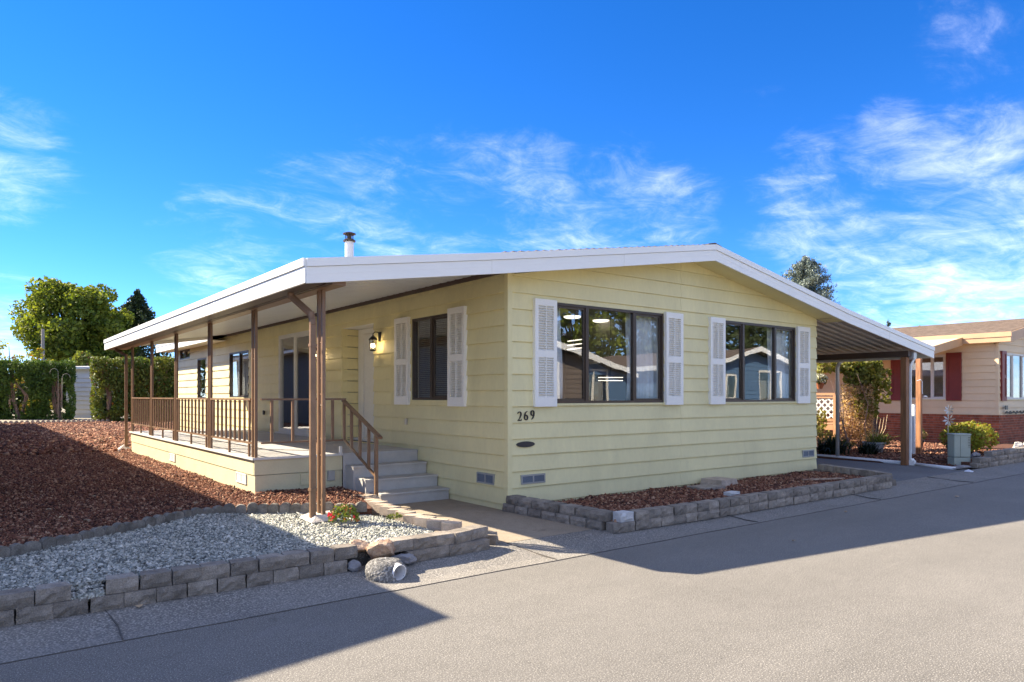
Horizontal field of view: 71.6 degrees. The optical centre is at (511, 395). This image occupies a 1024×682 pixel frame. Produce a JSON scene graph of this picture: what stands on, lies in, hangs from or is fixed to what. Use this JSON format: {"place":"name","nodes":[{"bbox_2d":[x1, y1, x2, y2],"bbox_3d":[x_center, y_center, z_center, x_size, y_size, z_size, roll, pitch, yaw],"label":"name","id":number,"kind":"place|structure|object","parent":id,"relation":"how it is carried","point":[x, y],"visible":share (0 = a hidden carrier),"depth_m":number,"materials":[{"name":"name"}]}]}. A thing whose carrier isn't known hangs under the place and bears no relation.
{"place":"outdoors","nodes":[
{"label":"outdoors","id":0,"kind":"place"},
{"bbox_2d":[0,411,128,422],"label":"back path","id":1,"kind":"structure","parent":0,"point":[40,420],"depth_m":35.71,"materials":[{"name":"grey concrete"}]},
{"bbox_2d":[0,339,35,410],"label":"slender shrub","id":2,"kind":"object","parent":1,"relation":"on","point":[21,357],"visible":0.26,"depth_m":40.36,"materials":[{"name":"green plant"}]},
{"bbox_2d":[26,347,52,360],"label":"slender shrub","id":3,"kind":"object","parent":1,"relation":"on","point":[40,350],"visible":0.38,"depth_m":42.05,"materials":[{"name":"green plant"}]},
{"bbox_2d":[41,329,44,374],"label":"utility pole","id":4,"kind":"object","parent":1,"relation":"on","point":[43,338],"visible":0.39,"depth_m":49.94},
{"bbox_2d":[66,366,97,417],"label":"garden shed","id":5,"kind":"structure","parent":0,"point":[82,384],"depth_m":38.47,"materials":[{"name":"metal"}]},
{"bbox_2d":[67,350,92,365],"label":"climbing shrub","id":6,"kind":"object","parent":5,"relation":"on","point":[81,358],"visible":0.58,"depth_m":40.62,"materials":[{"name":"green plant"}]},
{"bbox_2d":[0,454,371,546],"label":"yard ground","id":7,"kind":"structure","parent":0,"point":[369,510],"depth_m":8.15,"materials":[{"name":"brown gravel"}]},
{"bbox_2d":[0,359,76,419],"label":"hedge","id":8,"kind":"object","parent":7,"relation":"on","point":[40,387],"visible":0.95,"depth_m":35.70,"materials":[{"name":"green plant"}]},
{"bbox_2d":[0,419,157,422],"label":"scalloped edging","id":9,"kind":"object","parent":7,"relation":"on","point":[73,420],"visible":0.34,"depth_m":32.97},
{"bbox_2d":[0,450,197,486],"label":"lava rock bed","id":10,"kind":"object","parent":7,"relation":"on","point":[63,467],"visible":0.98,"depth_m":12.32,"materials":[{"name":"gravel"}]},
{"bbox_2d":[129,428,417,493],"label":"porch deck","id":11,"kind":"structure","parent":7,"relation":"on","point":[237,466],"depth_m":10.62,"materials":[{"name":"paint"}]},
{"bbox_2d":[131,347,133,431],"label":"porch post","id":12,"kind":"object","parent":11,"relation":"on","point":[132,378],"visible":1,"depth_m":16.19,"materials":[{"name":"wood"}]},
{"bbox_2d":[132,397,149,434],"bbox_3d":[-8.039,0.420,15.415,0.052,0.778,2.020,0,0,-37],"label":"porch railing","id":13,"kind":"object","parent":11,"relation":"on","point":[148,410],"visible":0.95,"depth_m":15.40,"materials":[{"name":"wood"}]},
{"bbox_2d":[150,341,153,435],"bbox_3d":[-7.364,-0.156,14.533,0.036,1.930,0.148,0,0,-37],"label":"porch post","id":14,"kind":"object","parent":11,"relation":"on","point":[151,383],"visible":0.98,"depth_m":14.48,"materials":[{"name":"wood"}]},
{"bbox_2d":[152,398,173,439],"bbox_3d":[-6.713,0.420,13.684,0.052,0.778,1.940,0,0,-37],"label":"porch railing","id":15,"kind":"object","parent":11,"relation":"on","point":[160,413],"visible":0.95,"depth_m":13.68,"materials":[{"name":"wood"}]},
{"bbox_2d":[174,334,177,440],"bbox_3d":[-6.063,-0.156,12.834,0.036,1.930,0.148,0,0,-37],"label":"porch post","id":16,"kind":"object","parent":11,"relation":"on","point":[175,386],"visible":1,"depth_m":12.86,"materials":[{"name":"wood"}]},
{"bbox_2d":[176,398,207,446],"bbox_3d":[-5.376,0.420,11.937,0.052,0.778,2.060,0,0,-37],"label":"porch railing","id":17,"kind":"object","parent":11,"relation":"on","point":[195,420],"visible":0.97,"depth_m":11.75,"materials":[{"name":"wood"}]},
{"bbox_2d":[208,323,212,447],"bbox_3d":[-4.689,-0.156,11.040,0.036,1.930,0.148,0,0,-37],"label":"porch post","id":18,"kind":"object","parent":11,"relation":"on","point":[210,383],"visible":0.98,"depth_m":10.99,"materials":[{"name":"wood"}]},
{"bbox_2d":[210,398,250,456],"bbox_3d":[-4.036,0.420,10.186,0.052,0.778,1.950,0,0,-37],"label":"porch railing","id":19,"kind":"object","parent":11,"relation":"on","point":[230,439],"visible":0.99,"depth_m":10.01,"materials":[{"name":"wood"}]},
{"bbox_2d":[251,310,257,457],"bbox_3d":[-3.382,-0.156,9.332,0.036,1.930,0.148,0,0,-37],"label":"porch post","id":20,"kind":"object","parent":11,"relation":"on","point":[254,383],"visible":1,"depth_m":9.28,"materials":[{"name":"wood"}]},
{"bbox_2d":[260,398,345,453],"bbox_3d":[-2.842,0.420,9.746,1.190,0.778,0.052,0,0,-37],"label":"porch railing","id":21,"kind":"object","parent":11,"relation":"on","point":[292,420],"visible":0.74,"depth_m":9.63,"materials":[{"name":"wood"}]},
{"bbox_2d":[358,494,461,530],"bbox_3d":[-1.287,1.309,8.071,0.360,0.107,2.578,0,0,-32],"label":"tan block edging","id":22,"kind":"object","parent":7,"relation":"on","point":[376,503],"visible":0.95,"depth_m":7.52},
{"bbox_2d":[6,515,400,620],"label":"gravel ground","id":23,"kind":"structure","parent":0,"point":[363,558],"depth_m":6.01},
{"bbox_2d":[0,512,434,592],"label":"gray gravel bed","id":24,"kind":"object","parent":23,"relation":"on","point":[93,560],"visible":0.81,"depth_m":6.13,"materials":[{"name":"gravel"}]},
{"bbox_2d":[0,501,366,557],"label":"scalloped edging","id":25,"kind":"object","parent":24,"relation":"on","point":[42,543],"visible":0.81,"depth_m":7.09,"materials":[{"name":"concrete"}]},
{"bbox_2d":[299,511,343,522],"bbox_3d":[-2.023,1.279,7.615,0.400,0.060,0.421,0,0,-35],"label":"post pad","id":26,"kind":"object","parent":24,"relation":"on","point":[318,517],"visible":0.46,"depth_m":7.46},
{"bbox_2d":[317,290,325,514],"bbox_3d":[-2.033,0.079,7.570,0.036,2.400,0.148,0,0,-37],"label":"porch post","id":27,"kind":"object","parent":26,"relation":"on","point":[321,401],"visible":1,"depth_m":7.52,"materials":[{"name":"wood"}]},
{"bbox_2d":[327,503,359,522],"bbox_3d":[-1.731,1.198,7.312,0.345,0.204,0.328,0,0,-37],"label":"flower plant","id":28,"kind":"object","parent":24,"relation":"on","point":[347,511],"visible":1,"depth_m":7.25,"materials":[{"name":"green plant"}]},
{"bbox_2d":[349,539,368,551],"bbox_3d":[-1.328,1.280,6.077,0.203,0.108,0.205,0,0,41],"label":"boulder","id":29,"kind":"object","parent":24,"relation":"on","point":[362,545],"visible":0.59,"depth_m":6.04,"materials":[{"name":"stone"}]},
{"bbox_2d":[386,512,402,519],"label":"weed","id":30,"kind":"object","parent":24,"relation":"on","point":[390,516],"visible":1,"depth_m":7.45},
{"bbox_2d":[367,539,395,558],"bbox_3d":[-1.114,1.309,6.047,0.225,0.173,0.210,0,0,11],"label":"boulder","id":31,"kind":"object","parent":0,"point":[381,548],"visible":0.97,"depth_m":5.98,"materials":[{"name":"stone"}]},
{"bbox_2d":[372,499,591,542],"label":"walkway","id":32,"kind":"structure","parent":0,"point":[508,527],"depth_m":8.37,"materials":[{"name":"concrete"}]},
{"bbox_2d":[343,452,449,503],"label":"porch steps","id":33,"kind":"structure","parent":32,"relation":"on","point":[404,477],"depth_m":10.00,"materials":[{"name":"paint"}]},
{"bbox_2d":[341,400,382,495],"bbox_3d":[-2.055,0.682,9.681,0.055,1.274,1.093,0,0,-40],"label":"stair handrail","id":34,"kind":"object","parent":33,"relation":"attached to","point":[370,429],"visible":0.96,"depth_m":9.62,"materials":[{"name":"brown metal"}]},
{"bbox_2d":[386,525,497,561],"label":"block wall","id":35,"kind":"structure","parent":32,"relation":"on","point":[452,542],"depth_m":6.40,"materials":[{"name":"stone"}]},
{"bbox_2d":[0,474,1023,681],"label":"road","id":36,"kind":"structure","parent":0,"point":[928,586],"depth_m":4.68,"materials":[{"name":"asphalt"}]},
{"bbox_2d":[0,0,1023,394],"label":"sky","id":37,"kind":"structure","parent":0,"point":[182,153],"materials":[{"name":"blue"}]},
{"bbox_2d":[816,373,828,388],"bbox_3d":[8.238,-0.571,18.998,0.441,0.760,0.436,0,0,18],"label":"hanging basket","id":38,"kind":"object","parent":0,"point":[821,382],"visible":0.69,"depth_m":18.90,"materials":[{"name":"ceramic"}]},
{"bbox_2d":[816,458,967,481],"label":"driveway","id":39,"kind":"structure","parent":0,"point":[899,472],"depth_m":14.33,"materials":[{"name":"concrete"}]},
{"bbox_2d":[817,454,955,469],"bbox_3d":[6.130,1.431,18.523,0.458,0.088,10.400,0,0,-33],"label":"drain pipe","id":40,"kind":"object","parent":39,"relation":"on","point":[915,464],"visible":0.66,"depth_m":15.36,"materials":[{"name":"white plastic"}]},
{"bbox_2d":[900,357,908,465],"bbox_3d":[8.300,0.320,15.015,0.130,2.282,0.120,0,0,-37],"label":"carport post","id":41,"kind":"object","parent":39,"relation":"on","point":[904,410],"visible":1,"depth_m":14.97,"materials":[{"name":"wood"}]},
{"bbox_2d":[953,465,970,469],"bbox_3d":[8.981,1.429,14.206,0.731,0.092,0.230,0,0,-37],"label":"boulder","id":42,"kind":"object","parent":39,"relation":"on","point":[958,467],"visible":0.96,"depth_m":14.14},
{"bbox_2d":[817,438,985,469],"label":"neighbor yard ground","id":43,"kind":"structure","parent":0,"point":[824,457],"depth_m":16.19,"materials":[{"name":"soil"}]},
{"bbox_2d":[816,408,827,435],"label":"flowering shrub","id":44,"kind":"object","parent":43,"relation":"on","point":[820,421],"visible":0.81,"depth_m":19.73,"materials":[{"name":"green plant"}]},
{"bbox_2d":[816,433,865,454],"bbox_3d":[7.790,1.163,17.454,1.565,0.512,1.510,0,0,-9],"label":"strap leaf plant","id":45,"kind":"object","parent":43,"relation":"on","point":[828,446],"visible":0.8,"depth_m":17.23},
{"bbox_2d":[816,393,871,437],"bbox_3d":[9.582,0.669,21.088,2.350,1.520,1.246,0,0,-37],"label":"lattice porch","id":46,"kind":"object","parent":43,"relation":"on","point":[831,425],"visible":0.36,"depth_m":20.15,"materials":[{"name":"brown wood"}]},
{"bbox_2d":[816,360,892,449],"bbox_3d":[9.128,0.210,18.857,2.443,2.440,0.936,0,0,-6],"label":"climbing vine","id":47,"kind":"object","parent":43,"relation":"on","point":[863,380],"visible":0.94,"depth_m":18.61,"materials":[{"name":"green plant"}]},
{"bbox_2d":[847,439,886,454],"bbox_3d":[8.672,1.233,17.245,1.045,0.371,1.051,0,0,-21],"label":"strap leaf plant","id":48,"kind":"object","parent":43,"relation":"on","point":[871,449],"visible":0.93,"depth_m":17.15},
{"bbox_2d":[816,440,956,465],"bbox_3d":[10.261,1.417,18.689,6.920,0.158,5.234,0,0,-37],"label":"lava rock bed","id":49,"kind":"object","parent":43,"relation":"on","point":[930,450],"visible":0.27,"depth_m":17.34,"materials":[{"name":"gravel"}]},
{"bbox_2d":[816,429,840,443],"bbox_3d":[8.373,1.129,19.000,0.810,0.512,0.896,0,0,11],"label":"yellow shrub","id":50,"kind":"object","parent":49,"relation":"on","point":[821,436],"visible":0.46,"depth_m":18.91,"materials":[{"name":"green plant"}]},
{"bbox_2d":[862,441,885,452],"bbox_3d":[9.074,1.279,17.812,0.541,0.260,0.541,0,0,-37],"label":"planter pot","id":51,"kind":"object","parent":49,"relation":"on","point":[880,444],"visible":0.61,"depth_m":17.59,"materials":[{"name":"ceramic"}]},
{"bbox_2d":[855,415,899,444],"bbox_3d":[9.177,0.843,17.847,1.313,0.732,1.186,0,0,-16],"label":"potted lily","id":52,"kind":"object","parent":51,"relation":"in","point":[878,438],"visible":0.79,"depth_m":17.81,"materials":[{"name":"green plant"}]},
{"bbox_2d":[912,404,915,453],"bbox_3d":[9.608,0.789,17.000,0.070,1.180,0.060,0,0,-37],"label":"white stake","id":53,"kind":"object","parent":49,"relation":"on","point":[913,428],"visible":0.86,"depth_m":16.98,"materials":[{"name":"plastic"}]},
{"bbox_2d":[947,433,970,464],"bbox_3d":[9.255,1.097,14.713,0.360,0.645,0.260,0,0,1],"label":"utility box","id":54,"kind":"object","parent":49,"relation":"on","point":[958,448],"visible":1,"depth_m":14.60,"materials":[{"name":"grey metal"}]},
{"bbox_2d":[916,358,927,453],"bbox_3d":[10.061,0.239,17.487,0.376,2.380,0.174,0,0,-37],"label":"trellis post","id":55,"kind":"object","parent":43,"relation":"on","point":[919,387],"visible":0.89,"depth_m":17.46,"materials":[{"name":"brown wood"}]},
{"bbox_2d":[816,318,1023,444],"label":"neighbor house","id":56,"kind":"structure","parent":0,"point":[971,371],"depth_m":21.61,"materials":[{"name":"beige"}]},
{"bbox_2d":[909,354,945,399],"bbox_3d":[12.985,-0.577,22.274,0.104,1.408,1.170,0,0,-37],"label":"window","id":57,"kind":"structure","parent":56,"relation":"in","point":[942,355],"depth_m":22.06,"materials":[{"name":"white glass"}]},
{"bbox_2d":[1005,406,1023,413],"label":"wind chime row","id":58,"kind":"object","parent":56,"relation":"attached to","point":[1010,412],"visible":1,"depth_m":21.08,"materials":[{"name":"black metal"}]},
{"bbox_2d":[1007,353,1023,399],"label":"window","id":59,"kind":"structure","parent":56,"relation":"in","point":[1011,355],"depth_m":21.49,"materials":[{"name":"white glass"}]},
{"bbox_2d":[935,442,1023,468],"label":"raised bed ground","id":60,"kind":"structure","parent":0,"point":[998,446],"depth_m":18.27,"materials":[{"name":"soil"}]},
{"bbox_2d":[932,448,998,460],"bbox_3d":[10.587,1.334,16.430,4.151,0.104,1.540,0,0,-37],"label":"lava rock bed","id":61,"kind":"object","parent":60,"relation":"on","point":[944,456],"visible":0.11,"depth_m":16.03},
{"bbox_2d":[943,405,954,432],"bbox_3d":[9.886,0.770,16.086,0.294,1.158,0.043,0,0,0],"label":"garden spinner","id":62,"kind":"object","parent":61,"relation":"on","point":[948,421],"visible":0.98,"depth_m":16.08,"materials":[{"name":"metal"}]},
{"bbox_2d":[938,420,999,453],"bbox_3d":[10.639,0.952,16.534,1.780,0.809,1.050,0,0,-37],"label":"leafy bush","id":63,"kind":"object","parent":61,"relation":"on","point":[980,436],"visible":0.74,"depth_m":16.25,"materials":[{"name":"green plant"}]},
{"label":"back yard ground","id":64,"kind":"structure","parent":0,"visible":0},
{"bbox_2d":[0,420,172,455],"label":"lava rock bed","id":65,"kind":"object","parent":64,"relation":"on","point":[25,438],"visible":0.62,"depth_m":21.03,"materials":[{"name":"gravel"}]},
{"bbox_2d":[84,356,173,420],"bbox_3d":[-17.682,-0.377,34.698,6.645,3.287,1.700,0,0,-1],"label":"hedge","id":66,"kind":"object","parent":64,"relation":"on","point":[105,373],"visible":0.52,"depth_m":34.18,"materials":[{"name":"green plant"}]},
{"bbox_2d":[104,232,934,509],"bbox_3d":[-2.208,-0.941,18.767,14.147,5.040,19.126,0,0,-37],"label":"mobile home","id":67,"kind":"object","parent":64,"relation":"on","point":[497,424],"visible":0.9,"depth_m":10.94,"materials":[{"name":"paint"}]},
{"bbox_2d":[115,348,127,446],"bbox_3d":[-9.069,0.069,16.513,0.348,2.380,0.101,0,0,15],"label":"downspout","id":68,"kind":"object","parent":67,"relation":"attached to","point":[126,393],"visible":0.92,"depth_m":16.46,"materials":[{"name":"brown metal"}]},
{"bbox_2d":[180,349,189,359],"bbox_3d":[-10.269,-1.311,22.397,0.082,0.300,1.300,0,0,-37],"label":"window","id":69,"kind":"structure","parent":67,"relation":"in","point":[181,352],"depth_m":22.46,"materials":[{"name":"brown metal"}]},
{"bbox_2d":[197,358,205,397],"bbox_3d":[-9.041,-0.516,20.793,0.082,1.170,0.960,0,0,-37],"label":"window","id":70,"kind":"structure","parent":67,"relation":"in","point":[198,360],"depth_m":21.14,"materials":[{"name":"black glass"}]},
{"bbox_2d":[229,350,248,397],"bbox_3d":[-6.865,-0.541,17.951,0.082,1.160,1.600,0,0,-37],"label":"window","id":71,"kind":"structure","parent":67,"relation":"in","point":[240,353],"depth_m":17.93,"materials":[{"name":"glass"}]},
{"bbox_2d":[234,353,247,395],"bbox_3d":[-6.976,-0.526,18.306,0.100,1.290,1.039,0,0,-37],"label":"curtain","id":72,"kind":"object","parent":67,"relation":"hanging from","point":[244,376],"visible":0.62,"depth_m":18.16,"materials":[{"name":"fabric"}]},
{"bbox_2d":[278,330,308,434],"bbox_3d":[-4.539,-0.271,14.914,0.082,2.100,1.850,0,0,-37],"label":"sliding door","id":73,"kind":"structure","parent":67,"relation":"in","point":[296,335],"depth_m":15.04,"materials":[{"name":"white glass"}]},
{"bbox_2d":[287,292,316,517],"bbox_3d":[-2.224,0.079,7.547,0.372,2.400,0.096,0,0,26],"label":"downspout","id":74,"kind":"object","parent":67,"relation":"attached to","point":[310,314],"visible":0.98,"depth_m":7.47,"materials":[{"name":"brown metal"}]},
{"bbox_2d":[364,334,373,437],"bbox_3d":[-2.407,-0.181,12.642,0.033,1.880,0.930,0,0,-37],"label":"front door","id":75,"kind":"structure","parent":67,"relation":"in","point":[368,355],"depth_m":12.87,"materials":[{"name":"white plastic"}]},
{"bbox_2d":[369,332,381,350],"bbox_3d":[-2.265,-0.900,11.712,0.213,0.327,0.156,0,0,-37],"label":"wall lantern","id":76,"kind":"object","parent":67,"relation":"attached to","point":[372,337],"depth_m":11.68,"materials":[{"name":"black metal"}]},
{"bbox_2d":[410,313,446,401],"bbox_3d":[-1.189,-0.547,10.520,0.104,1.268,1.100,0,0,-37],"label":"window","id":77,"kind":"structure","parent":67,"relation":"in","point":[433,398],"depth_m":10.50,"materials":[{"name":"brown metal"}]},
{"bbox_2d":[419,319,446,396],"bbox_3d":[-1.099,-0.562,10.590,0.025,1.202,1.080,0,0,-37],"label":"window blind","id":78,"kind":"object","parent":67,"relation":"attached to","point":[436,361],"depth_m":10.64,"materials":[{"name":"plastic"}]},
{"bbox_2d":[557,308,562,398],"bbox_3d":[0.576,-0.581,9.680,0.262,1.400,0.100,0,0,-37],"label":"curtain","id":79,"kind":"object","parent":67,"relation":"hanging from","point":[559,374],"visible":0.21,"depth_m":9.72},
{"bbox_2d":[563,314,580,318],"bbox_3d":[1.066,-1.405,12.562,0.320,0.068,0.320,0,0,-37],"label":"ceiling light","id":80,"kind":"object","parent":67,"relation":"attached to","point":[570,316],"visible":0.95,"depth_m":12.45,"materials":[{"name":"white"}]},
{"bbox_2d":[567,313,581,349],"bbox_3d":[1.047,-1.073,11.879,0.251,0.616,0.246,0,0,-37],"label":"chandelier","id":81,"kind":"object","parent":67,"relation":"hanging from","point":[574,340],"visible":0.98,"depth_m":11.88,"materials":[{"name":"white"}]},
{"bbox_2d":[592,318,608,322],"bbox_3d":[1.650,-1.405,13.198,0.320,0.068,0.320,0,0,-37],"label":"ceiling light","id":82,"kind":"object","parent":67,"relation":"attached to","point":[599,320],"visible":1,"depth_m":13.10,"materials":[{"name":"white"}]},
{"bbox_2d":[598,311,622,380],"bbox_3d":[1.598,-0.833,11.521,0.400,1.176,0.030,0,0,-1],"label":"pendant light","id":83,"kind":"object","parent":67,"relation":"hanging from","point":[610,359],"visible":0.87,"depth_m":11.52,"materials":[{"name":"white"}]},
{"bbox_2d":[557,302,664,405],"bbox_3d":[1.417,-0.562,10.146,2.220,1.378,0.104,0,0,-37],"label":"window","id":84,"kind":"structure","parent":67,"relation":"in","point":[585,309],"depth_m":10.33,"materials":[{"name":"brown metal"}]},
{"bbox_2d":[625,313,657,399],"bbox_3d":[1.969,-0.581,10.748,0.711,1.400,0.104,0,0,-37],"label":"curtain","id":85,"kind":"object","parent":67,"relation":"hanging from","point":[646,360],"visible":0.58,"depth_m":10.77,"materials":[{"name":"fabric"}]},
{"bbox_2d":[726,320,796,403],"bbox_3d":[4.307,-0.562,12.358,2.200,1.378,0.104,0,0,-37],"label":"window","id":86,"kind":"structure","parent":67,"relation":"in","point":[741,400],"depth_m":12.58,"materials":[{"name":"brown metal"}]},
{"bbox_2d":[767,327,788,399],"bbox_3d":[4.848,-0.581,12.950,0.661,1.400,0.100,0,0,-37],"label":"curtain","id":87,"kind":"object","parent":67,"relation":"hanging from","point":[782,377],"visible":0.61,"depth_m":12.95,"materials":[{"name":"fabric"}]},
{"bbox_2d":[836,362,842,455],"bbox_3d":[7.515,0.274,16.312,0.079,2.210,0.166,0,0,-37],"label":"post","id":88,"kind":"object","parent":67,"relation":"attached to","point":[837,406],"visible":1,"depth_m":16.31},
{"bbox_2d":[909,358,915,464],"bbox_3d":[8.460,0.324,15.018,0.149,2.270,0.143,0,0,-37],"label":"downspout","id":89,"kind":"object","parent":67,"relation":"attached to","point":[912,461],"visible":1,"depth_m":15.02,"materials":[{"name":"white metal"}]},
{"bbox_2d":[781,255,840,304],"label":"spruce tree","id":90,"kind":"object","parent":64,"relation":"on","point":[805,275],"visible":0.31,"depth_m":44.43,"materials":[{"name":"green plant"}]},
{"label":"ground","id":91,"kind":"structure","parent":0,"visible":0},
{"bbox_2d":[8,275,131,361],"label":"maple tree","id":92,"kind":"object","parent":91,"relation":"on","point":[49,302],"visible":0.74,"depth_m":57.64,"materials":[{"name":"green plant"}]},
{"bbox_2d":[0,371,172,412],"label":"distant woodland","id":93,"kind":"object","parent":91,"relation":"on","point":[18,398],"visible":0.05,"depth_m":47.17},
{"bbox_2d":[79,302,139,369],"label":"maple tree","id":94,"kind":"object","parent":91,"relation":"on","point":[129,321],"visible":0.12,"depth_m":61.31,"materials":[{"name":"green plant"}]},
{"bbox_2d":[63,288,171,410],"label":"conifer tree","id":95,"kind":"object","parent":91,"relation":"on","point":[137,306],"visible":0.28,"depth_m":65.71,"materials":[{"name":"green plant"}]},
{"bbox_2d":[0,542,553,662],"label":"gutter","id":96,"kind":"object","parent":91,"relation":"on","point":[40,638],"visible":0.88,"depth_m":4.97,"materials":[{"name":"concrete"}]},
{"bbox_2d":[0,543,357,626],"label":"block wall","id":97,"kind":"structure","parent":96,"relation":"on","point":[53,600],"depth_m":5.05,"materials":[{"name":"concrete"}]},
{"bbox_2d":[71,579,105,601],"bbox_3d":[-2.876,1.318,4.803,0.244,0.104,0.219,0,0,-37],"label":"gray gravel bed","id":98,"kind":"object","parent":97,"relation":"on","point":[84,592],"visible":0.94,"depth_m":4.78,"materials":[{"name":"gravel"}]},
{"bbox_2d":[348,560,360,571],"bbox_3d":[-1.299,1.405,5.860,0.113,0.101,0.095,0,0,-37],"label":"boulder","id":99,"kind":"object","parent":96,"relation":"on","point":[354,565],"visible":1,"depth_m":5.83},
{"bbox_2d":[363,557,407,582],"bbox_3d":[-1.031,1.417,5.813,0.379,0.169,0.380,0,0,-37],"label":"drain mound","id":100,"kind":"object","parent":96,"relation":"on","point":[386,570],"visible":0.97,"depth_m":5.69,"materials":[{"name":"stone"}]},
{"bbox_2d":[391,553,416,564],"bbox_3d":[-0.926,1.395,6.094,0.225,0.099,0.123,0,0,4],"label":"boulder","id":101,"kind":"object","parent":96,"relation":"on","point":[407,559],"visible":0.69,"depth_m":6.04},
{"bbox_2d":[510,462,1023,559],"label":"curb","id":102,"kind":"structure","parent":91,"relation":"on","point":[564,546],"depth_m":8.34,"materials":[{"name":"concrete"}]},
{"bbox_2d":[0,473,1023,664],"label":"joint seams","id":103,"kind":"object","parent":102,"relation":"on","point":[115,622],"visible":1,"depth_m":5.62,"materials":[{"name":"concrete"}]},
{"bbox_2d":[970,447,1023,467],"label":"block wall","id":104,"kind":"structure","parent":102,"relation":"on","point":[991,458],"depth_m":14.96,"materials":[{"name":"stone"}]},
{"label":"bed ground","id":105,"kind":"structure","parent":0,"visible":0},
{"bbox_2d":[502,464,896,533],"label":"block wall","id":106,"kind":"structure","parent":105,"relation":"on","point":[601,519],"depth_m":8.63,"materials":[{"name":"stone"}]},
{"bbox_2d":[613,510,633,522],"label":"pale block","id":107,"kind":"structure","parent":106,"relation":"attached to","point":[621,516],"depth_m":7.67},
{"bbox_2d":[554,471,864,521],"bbox_3d":[3.397,1.387,10.502,7.134,0.168,1.846,0,0,-37],"label":"lava rock bed","id":108,"kind":"object","parent":105,"relation":"on","point":[651,497],"visible":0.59,"depth_m":10.19,"materials":[{"name":"gravel"}]},
{"bbox_2d":[687,484,724,489],"bbox_3d":[2.925,1.381,10.710,0.500,0.055,0.340,0,0,-37],"label":"flat slab","id":109,"kind":"object","parent":108,"relation":"on","point":[706,486],"depth_m":10.63,"materials":[{"name":"stone"}]},
{"bbox_2d":[700,477,737,486],"bbox_3d":[3.252,1.351,11.162,0.430,0.115,0.420,0,0,-37],"label":"stepping block","id":110,"kind":"object","parent":108,"relation":"on","point":[724,481],"depth_m":11.04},
{"bbox_2d":[724,491,739,495],"bbox_3d":[2.847,1.259,9.200,0.244,0.040,0.125,0,0,-43],"label":"pale block","id":111,"kind":"object","parent":108,"relation":"on","point":[729,493],"depth_m":9.15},
{"bbox_2d":[801,477,844,479],"bbox_3d":[5.047,1.344,11.516,0.808,0.020,0.040,0,0,-16],"label":"wood strip","id":112,"kind":"object","parent":108,"relation":"on","point":[823,478],"visible":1,"depth_m":11.49,"materials":[{"name":"wood"}]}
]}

